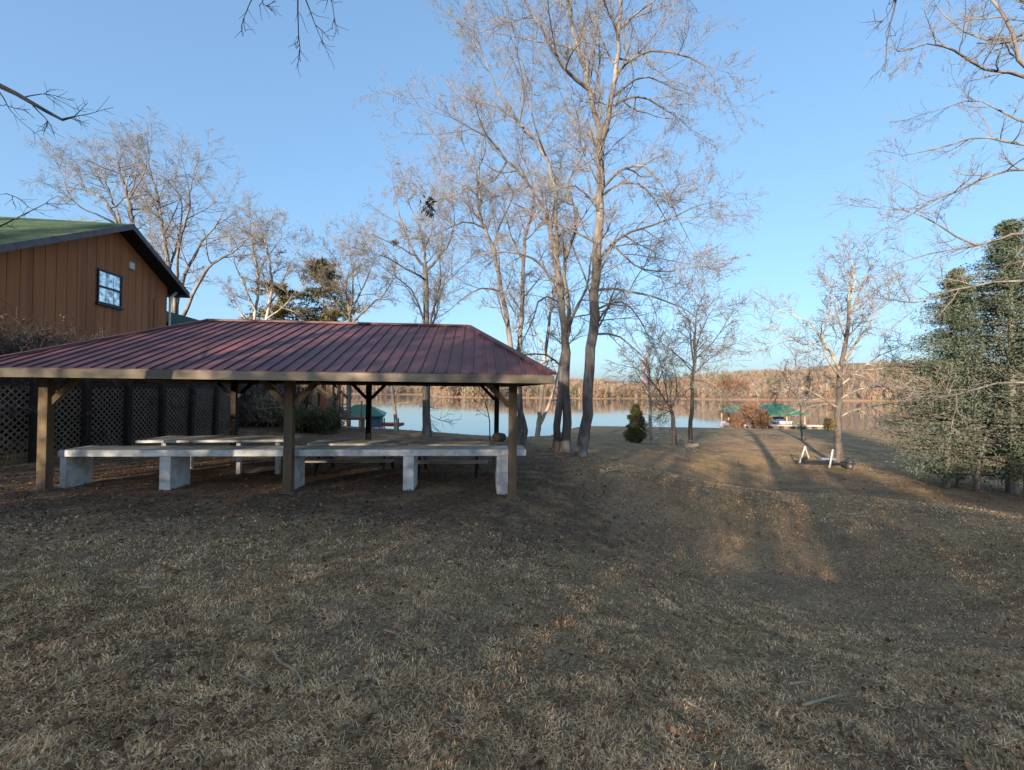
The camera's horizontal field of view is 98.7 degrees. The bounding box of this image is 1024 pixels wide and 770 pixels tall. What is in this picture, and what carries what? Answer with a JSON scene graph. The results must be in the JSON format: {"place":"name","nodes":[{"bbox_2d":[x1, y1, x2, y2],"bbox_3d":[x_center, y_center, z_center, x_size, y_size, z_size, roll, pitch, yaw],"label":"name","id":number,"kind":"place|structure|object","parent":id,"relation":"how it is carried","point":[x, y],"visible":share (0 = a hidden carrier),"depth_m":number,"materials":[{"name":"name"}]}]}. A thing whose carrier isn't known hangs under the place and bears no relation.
{"place":"outdoors","nodes":[
{"label":"outdoors","id":0,"kind":"place"},
{"bbox_2d":[0,421,1023,769],"bbox_3d":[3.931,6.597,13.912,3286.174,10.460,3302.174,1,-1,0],"label":"ground","id":1,"kind":"structure","parent":0,"point":[750,443],"depth_m":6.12,"materials":[{"name":"brown plant"}]},
{"bbox_2d":[0,298,96,453],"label":"thicket","id":2,"kind":"object","parent":1,"relation":"on","point":[30,344],"visible":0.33,"depth_m":10.27,"materials":[{"name":"brown plant"}]},
{"bbox_2d":[0,83,112,230],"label":"oak tree","id":3,"kind":"object","parent":1,"relation":"on","point":[19,95],"visible":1,"depth_m":5.05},
{"bbox_2d":[0,217,197,435],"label":"brown house","id":4,"kind":"structure","parent":1,"relation":"on","point":[88,276],"depth_m":15.35,"materials":[{"name":"brown wood"}]},
{"bbox_2d":[96,268,122,307],"bbox_3d":[-14.984,-3.579,16.400,0.058,1.250,1.170,1,-1,-8],"label":"window","id":5,"kind":"structure","parent":4,"relation":"in","point":[109,284],"depth_m":16.38,"materials":[{"name":"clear glass"}]},
{"bbox_2d":[20,105,177,231],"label":"bare tree","id":6,"kind":"object","parent":1,"relation":"on","point":[125,188],"visible":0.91,"depth_m":33.12,"materials":[{"name":"brown plant"}]},
{"bbox_2d":[0,314,208,448],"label":"thicket","id":7,"kind":"object","parent":1,"relation":"on","point":[78,397],"visible":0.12,"depth_m":12.01,"materials":[{"name":"brown plant"}]},
{"bbox_2d":[0,379,239,465],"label":"lattice fence","id":8,"kind":"object","parent":1,"relation":"on","point":[87,403],"visible":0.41,"depth_m":11.94,"materials":[{"name":"brown wood"}]},
{"bbox_2d":[65,335,226,437],"bbox_3d":[-12.756,0.211,14.742,5.265,3.791,5.457,1,-1,0],"label":"thicket","id":9,"kind":"object","parent":1,"relation":"on","point":[156,393],"visible":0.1,"depth_m":14.76,"materials":[{"name":"brown plant"}]},
{"bbox_2d":[139,585,160,588],"bbox_3d":[-3.176,1.770,3.845,0.148,0.032,0.102,1,-1,-24],"label":"fallen stick","id":10,"kind":"object","parent":1,"relation":"on","point":[142,587],"visible":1,"depth_m":3.83,"materials":[{"name":"grey wood"}]},
{"bbox_2d":[58,446,308,489],"bbox_3d":[-6.012,1.586,8.242,4.080,0.821,0.630,1,-1,-5],"label":"serving counter","id":11,"kind":"object","parent":1,"relation":"on","point":[76,466],"visible":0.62,"depth_m":8.01,"materials":[{"name":"white paint"}]},
{"bbox_2d":[98,117,295,315],"bbox_3d":[-22.028,-4.709,30.084,9.924,28.968,16.268,1,-1,-40],"label":"bare tree","id":12,"kind":"object","parent":1,"relation":"on","point":[178,245],"visible":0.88,"depth_m":30.45,"materials":[{"name":"grey plant"}]},
{"bbox_2d":[153,383,263,430],"bbox_3d":[-12.584,0.532,17.308,4.272,2.652,4.543,1,-1,0],"label":"thicket","id":13,"kind":"object","parent":1,"relation":"on","point":[241,397],"visible":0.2,"depth_m":17.15,"materials":[{"name":"brown plant"}]},
{"bbox_2d":[135,435,300,473],"bbox_3d":[-6.503,1.615,9.926,2.982,0.852,0.968,1,-1,-9],"label":"picnic table","id":14,"kind":"object","parent":1,"relation":"on","point":[192,440],"visible":0.6,"depth_m":9.67,"materials":[{"name":"white paint"}]},
{"bbox_2d":[234,672,257,687],"bbox_3d":[-1.621,1.790,2.678,0.241,0.025,0.015,0,-1,30],"label":"fallen stick","id":15,"kind":"object","parent":1,"relation":"on","point":[242,676],"visible":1,"depth_m":2.67,"materials":[{"name":"grey wood"}]},
{"bbox_2d":[244,466,274,472],"bbox_3d":[-5.673,1.921,9.973,0.660,0.050,0.150,-8,8,-20],"label":"plank","id":16,"kind":"object","parent":1,"relation":"on","point":[261,469],"visible":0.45,"depth_m":9.93,"materials":[{"name":"wood"}]},
{"bbox_2d":[195,192,326,319],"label":"bare tree","id":17,"kind":"object","parent":1,"relation":"on","point":[264,282],"visible":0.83,"depth_m":33.97,"materials":[{"name":"brown plant"}]},
{"bbox_2d":[228,386,305,426],"bbox_3d":[-11.128,0.867,19.526,4.010,2.410,3.246,1,-1,0],"label":"thicket","id":18,"kind":"object","parent":1,"relation":"on","point":[256,407],"visible":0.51,"depth_m":18.95,"materials":[{"name":"plant"}]},
{"bbox_2d":[225,384,320,425],"bbox_3d":[-11.640,0.631,20.629,4.777,2.883,4.605,1,-1,0],"label":"thicket","id":19,"kind":"object","parent":1,"relation":"on","point":[265,390],"visible":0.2,"depth_m":19.51,"materials":[{"name":"plant"}]},
{"bbox_2d":[0,319,555,500],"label":"picnic pavilion","id":20,"kind":"structure","parent":1,"relation":"on","point":[289,355],"depth_m":8.08,"materials":[{"name":"red metal"}]},
{"bbox_2d":[239,279,322,384],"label":"pine tree","id":21,"kind":"object","parent":1,"relation":"on","point":[281,301],"visible":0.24,"depth_m":46.82,"materials":[{"name":"green plant"}]},
{"bbox_2d":[272,650,303,692],"bbox_3d":[-1.417,1.815,2.807,0.603,0.031,0.065,0,-1,45],"label":"fallen stick","id":22,"kind":"object","parent":1,"relation":"on","point":[281,662],"visible":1,"depth_m":2.83,"materials":[{"name":"grey wood"}]},
{"bbox_2d":[268,404,346,434],"bbox_3d":[-8.376,1.473,18.528,2.686,1.437,2.371,1,-1,0],"label":"evergreen bush","id":23,"kind":"object","parent":1,"relation":"on","point":[315,419],"visible":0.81,"depth_m":18.05,"materials":[{"name":"green plant"}]},
{"bbox_2d":[299,386,324,409],"bbox_3d":[-11.250,0.831,22.010,3.901,2.290,3.347,1,-1,0],"label":"thicket","id":24,"kind":"object","parent":1,"relation":"on","point":[303,401],"visible":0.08,"depth_m":21.73,"materials":[{"name":"brown plant"}]},
{"bbox_2d":[275,256,368,321],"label":"pine tree","id":25,"kind":"object","parent":1,"relation":"on","point":[330,315],"visible":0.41,"depth_m":49.46,"materials":[{"name":"green plant"}]},
{"bbox_2d":[320,385,340,416],"bbox_3d":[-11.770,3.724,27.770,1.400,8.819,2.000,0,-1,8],"label":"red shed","id":26,"kind":"structure","parent":1,"relation":"on","point":[322,401],"depth_m":26.99,"materials":[{"name":"brown wood"}]},
{"bbox_2d":[311,385,365,431],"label":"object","id":27,"kind":"object","parent":1,"relation":"on","point":[330,394],"visible":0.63,"depth_m":20.07,"materials":[{"name":"brown wood"}]},
{"bbox_2d":[283,210,418,425],"bbox_3d":[-13.367,-2.169,36.675,10.907,25.348,7.858,1,-1,0],"label":"bare tree","id":28,"kind":"object","parent":1,"relation":"on","point":[350,304],"visible":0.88,"depth_m":35.96,"materials":[{"name":"brown plant"}]},
{"bbox_2d":[305,440,402,475],"bbox_3d":[-3.644,1.702,10.327,2.000,0.738,1.960,1,-1,-5],"label":"picnic table","id":29,"kind":"object","parent":1,"relation":"on","point":[333,461],"visible":0.68,"depth_m":9.95,"materials":[{"name":"grey wood"}]},
{"bbox_2d":[384,629,406,644],"bbox_3d":[-0.881,1.906,3.346,0.281,0.026,0.028,0,-1,39],"label":"fallen stick","id":30,"kind":"object","parent":1,"relation":"on","point":[395,633],"visible":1,"depth_m":3.36,"materials":[{"name":"grey wood"}]},
{"bbox_2d":[315,145,496,436],"bbox_3d":[-3.830,-4.590,20.105,5.595,14.154,9.153,0,-1,29],"label":"bare tree","id":31,"kind":"object","parent":1,"relation":"on","point":[426,430],"visible":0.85,"depth_m":19.75,"materials":[{"name":"brown plant"}]},
{"bbox_2d":[390,239,399,246],"bbox_3d":[-5.224,-6.358,19.666,0.571,0.467,0.526,1,-1,0],"label":"nest","id":32,"kind":"object","parent":31,"relation":"attached to","point":[394,242],"visible":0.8,"depth_m":19.64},
{"bbox_2d":[417,194,436,219],"bbox_3d":[-2.755,-5.783,14.276,0.695,0.850,0.718,1,-1,0],"label":"leaf bunch","id":33,"kind":"object","parent":31,"relation":"hanging from","point":[429,210],"visible":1,"depth_m":14.32,"materials":[{"name":"black plant"}]},
{"bbox_2d":[298,446,525,494],"bbox_3d":[-1.863,1.688,8.595,4.230,0.928,0.630,1,-1,-5],"label":"serving counter","id":34,"kind":"object","parent":1,"relation":"on","point":[410,454],"visible":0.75,"depth_m":8.37,"materials":[{"name":"white paint"}]},
{"bbox_2d":[365,386,461,435],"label":"bare tree","id":35,"kind":"object","parent":1,"relation":"on","point":[393,395],"visible":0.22,"depth_m":21.39,"materials":[{"name":"brown plant"}]},
{"bbox_2d":[408,441,488,477],"bbox_3d":[-1.474,1.740,10.427,1.850,0.746,1.960,1,-1,-3],"label":"picnic table","id":36,"kind":"object","parent":1,"relation":"on","point":[425,461],"visible":0.61,"depth_m":10.06,"materials":[{"name":"grey wood"}]},
{"bbox_2d":[391,65,540,444],"bbox_3d":[-1.678,-5.541,19.584,6.158,16.652,7.453,1,-1,0],"label":"bare tree","id":37,"kind":"object","parent":1,"relation":"on","point":[522,419],"visible":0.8,"depth_m":19.30,"materials":[{"name":"brown plant"}]},
{"bbox_2d":[466,387,489,445],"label":"sapling","id":38,"kind":"object","parent":1,"relation":"on","point":[483,411],"visible":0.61,"depth_m":15.17,"materials":[{"name":"brown plant"}]},
{"bbox_2d":[493,441,501,475],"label":"block pillar","id":39,"kind":"structure","parent":1,"relation":"on","point":[494,459],"depth_m":10.19,"materials":[{"name":"grey concrete"}]},
{"bbox_2d":[492,433,505,441],"bbox_3d":[-0.300,1.216,10.273,0.333,0.200,0.331,1,-1,0],"label":"rounded rock","id":40,"kind":"object","parent":39,"relation":"on","point":[498,437],"visible":1,"depth_m":10.17,"materials":[{"name":"stone"}]},
{"bbox_2d":[354,0,663,452],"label":"bare tree","id":41,"kind":"object","parent":1,"relation":"on","point":[561,443],"visible":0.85,"depth_m":16.46,"materials":[{"name":"grey plant"}]},
{"bbox_2d":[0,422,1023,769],"bbox_3d":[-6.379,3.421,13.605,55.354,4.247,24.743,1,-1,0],"label":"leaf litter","id":42,"kind":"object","parent":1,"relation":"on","point":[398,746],"visible":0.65,"depth_m":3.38,"materials":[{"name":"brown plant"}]},
{"bbox_2d":[466,67,589,442],"bbox_3d":[0.425,-5.924,20.734,6.260,17.405,4.900,0,-1,18],"label":"bare tree","id":43,"kind":"object","parent":1,"relation":"on","point":[523,273],"visible":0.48,"depth_m":20.22,"materials":[{"name":"brown plant"}]},
{"bbox_2d":[486,231,583,436],"bbox_3d":[1.344,-2.338,24.264,5.646,12.069,5.109,1,-1,-11],"label":"bare tree","id":44,"kind":"object","parent":1,"relation":"on","point":[540,419],"visible":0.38,"depth_m":23.92,"materials":[{"name":"brown plant"}]},
{"bbox_2d":[235,0,902,81],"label":"sweetgum","id":45,"kind":"object","parent":1,"relation":"on","point":[334,22],"visible":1,"depth_m":4.07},
{"bbox_2d":[421,0,773,457],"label":"bare tree","id":46,"kind":"object","parent":1,"relation":"on","point":[599,145],"visible":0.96,"depth_m":15.33,"materials":[{"name":"grey plant"}]},
{"bbox_2d":[623,403,650,442],"bbox_3d":[7.295,2.311,25.919,1.688,2.577,1.869,1,-1,0],"label":"evergreen shrub","id":47,"kind":"object","parent":1,"relation":"on","point":[633,433],"visible":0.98,"depth_m":25.67,"materials":[{"name":"green plant"}]},
{"bbox_2d":[602,318,689,445],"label":"bare tree","id":48,"kind":"object","parent":1,"relation":"on","point":[674,438],"visible":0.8,"depth_m":26.37,"materials":[{"name":"brown plant"}]},
{"bbox_2d":[615,317,691,439],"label":"bare tree","id":49,"kind":"object","parent":1,"relation":"on","point":[650,436],"visible":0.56,"depth_m":29.93,"materials":[{"name":"brown plant"}]},
{"bbox_2d":[686,443,698,447],"bbox_3d":[10.500,3.531,25.605,0.694,0.268,0.258,1,-1,-8],"label":"cut log","id":50,"kind":"object","parent":1,"relation":"on","point":[695,445],"visible":0.77,"depth_m":25.51,"materials":[{"name":"beige wood"}]},
{"bbox_2d":[629,281,756,443],"bbox_3d":[11.023,-1.366,25.754,8.868,10.275,5.524,1,-1,0],"label":"bare tree","id":51,"kind":"object","parent":1,"relation":"on","point":[691,399],"visible":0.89,"depth_m":25.84,"materials":[{"name":"brown plant"}]},
{"bbox_2d":[687,701,710,735],"bbox_3d":[1.158,2.023,2.673,0.065,0.062,0.340,1,-1,0],"label":"fallen stick","id":52,"kind":"object","parent":1,"relation":"on","point":[696,706],"visible":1,"depth_m":2.72,"materials":[{"name":"grey wood"}]},
{"bbox_2d":[729,410,744,427],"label":"leafy tree","id":53,"kind":"object","parent":1,"relation":"on","point":[740,423],"visible":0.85,"depth_m":53.68,"materials":[{"name":"brown plant"}]},
{"bbox_2d":[738,399,764,427],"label":"leafy tree","id":54,"kind":"object","parent":1,"relation":"on","point":[749,411],"visible":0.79,"depth_m":55.58,"materials":[{"name":"brown plant"}]},
{"bbox_2d":[752,408,771,428],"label":"leafy tree","id":55,"kind":"object","parent":1,"relation":"on","point":[761,419],"visible":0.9,"depth_m":51.70,"materials":[{"name":"brown plant"}]},
{"bbox_2d":[768,338,830,439],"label":"bare tree","id":56,"kind":"object","parent":1,"relation":"on","point":[806,386],"visible":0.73,"depth_m":29.92,"materials":[{"name":"brown plant"}]},
{"bbox_2d":[788,681,819,687],"bbox_3d":[2.159,2.216,3.261,0.228,0.033,0.044,1,-1,-2],"label":"fallen stick","id":57,"kind":"object","parent":1,"relation":"on","point":[798,683],"visible":1,"depth_m":3.26,"materials":[{"name":"grey wood"}]},
{"bbox_2d":[801,694,838,706],"bbox_3d":[2.134,2.169,3.023,0.446,0.084,0.038,1,-1,-28],"label":"fallen stick","id":58,"kind":"object","parent":1,"relation":"on","point":[806,704],"visible":1,"depth_m":2.98,"materials":[{"name":"grey wood"}]},
{"bbox_2d":[799,446,855,468],"bbox_3d":[14.317,3.192,19.458,3.447,0.992,1.117,1,-1,-20],"label":"boat trailer","id":59,"kind":"object","parent":1,"relation":"on","point":[847,463],"visible":0.98,"depth_m":19.22,"materials":[{"name":"metal"}]},
{"bbox_2d":[822,417,834,429],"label":"yellow bush","id":60,"kind":"object","parent":1,"relation":"on","point":[829,424],"visible":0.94,"depth_m":43.88,"materials":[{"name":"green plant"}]},
{"bbox_2d":[737,219,947,466],"bbox_3d":[15.862,-2.013,20.159,12.306,11.670,7.663,1,-1,0],"label":"sycamore","id":61,"kind":"object","parent":1,"relation":"on","point":[837,410],"visible":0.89,"depth_m":19.87,"materials":[{"name":"beige plant"}]},
{"bbox_2d":[816,0,1023,437],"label":"sycamore","id":62,"kind":"object","parent":1,"relation":"on","point":[1004,39],"visible":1,"depth_m":10.95,"materials":[{"name":"beige plant"}]},
{"bbox_2d":[845,267,1023,486],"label":"cedar tree","id":63,"kind":"object","parent":1,"relation":"on","point":[948,471],"visible":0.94,"depth_m":14.94,"materials":[{"name":"green plant"}]},
{"bbox_2d":[876,217,1023,493],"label":"cedar tree","id":64,"kind":"object","parent":1,"relation":"on","point":[1004,252],"visible":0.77,"depth_m":14.68,"materials":[{"name":"green plant"}]},
{"bbox_2d":[0,0,1023,383],"label":"sky","id":65,"kind":"structure","parent":0,"point":[304,144],"materials":[{"name":"blue"}]},
{"bbox_2d":[300,394,1022,436],"bbox_3d":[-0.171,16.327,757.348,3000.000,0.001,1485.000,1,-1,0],"label":"lake","id":66,"kind":"structure","parent":0,"point":[612,412],"depth_m":124.94,"materials":[{"name":"blue liquid"}]},
{"bbox_2d":[341,404,386,427],"bbox_3d":[-14.247,4.888,41.644,4.500,6.062,6.200,1,-1,-14],"label":"boathouse","id":67,"kind":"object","parent":66,"relation":"in","point":[378,415],"visible":0.34,"depth_m":39.99,"materials":[{"name":"green metal"}]},
{"bbox_2d":[381,418,403,428],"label":"float dock","id":68,"kind":"object","parent":66,"relation":"on","point":[384,424],"visible":0.25,"depth_m":40.31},
{"bbox_2d":[718,420,729,427],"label":"boat","id":69,"kind":"object","parent":66,"relation":"on","point":[721,424],"visible":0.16,"depth_m":59.54,"materials":[{"name":"white plastic"}]},
{"bbox_2d":[718,405,740,427],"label":"boathouse","id":70,"kind":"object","parent":66,"relation":"in","point":[723,410],"visible":0.21,"depth_m":68.12,"materials":[{"name":"green metal"}]},
{"bbox_2d":[724,424,822,428],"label":"jetty","id":71,"kind":"object","parent":66,"relation":"on","point":[790,426],"visible":0.45,"depth_m":56.25,"materials":[{"name":"grey wood"}]},
{"bbox_2d":[758,403,807,423],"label":"boathouse","id":72,"kind":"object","parent":66,"relation":"in","point":[772,410],"visible":0.23,"depth_m":59.46,"materials":[{"name":"green metal"}]},
{"bbox_2d":[770,417,792,423],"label":"boat","id":73,"kind":"object","parent":72,"relation":"hanging from","point":[778,420],"visible":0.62,"depth_m":59.85,"materials":[{"name":"white plastic"}]},
{"bbox_2d":[342,363,1023,401],"bbox_3d":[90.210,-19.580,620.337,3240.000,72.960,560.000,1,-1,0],"label":"hills","id":74,"kind":"structure","parent":0,"point":[857,397],"depth_m":429.90,"materials":[{"name":"brown plant"}]},
{"bbox_2d":[296,358,1023,399],"bbox_3d":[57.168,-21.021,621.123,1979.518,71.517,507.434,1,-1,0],"label":"woods","id":75,"kind":"object","parent":74,"relation":"on","point":[600,389],"visible":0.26,"depth_m":459.91,"materials":[{"name":"brown plant"}]},
{"bbox_2d":[714,377,749,396],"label":"oak tree","id":76,"kind":"object","parent":74,"relation":"on","point":[730,382],"visible":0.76,"depth_m":426.57,"materials":[{"name":"brown plant"}]},
{"bbox_2d":[790,383,805,392],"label":"lake house","id":77,"kind":"structure","parent":74,"relation":"on","point":[792,384],"depth_m":448.83,"materials":[{"name":"beige"}]},
{"bbox_2d":[863,382,884,393],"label":"lake house","id":78,"kind":"structure","parent":74,"relation":"on","point":[869,383],"depth_m":446.97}
]}

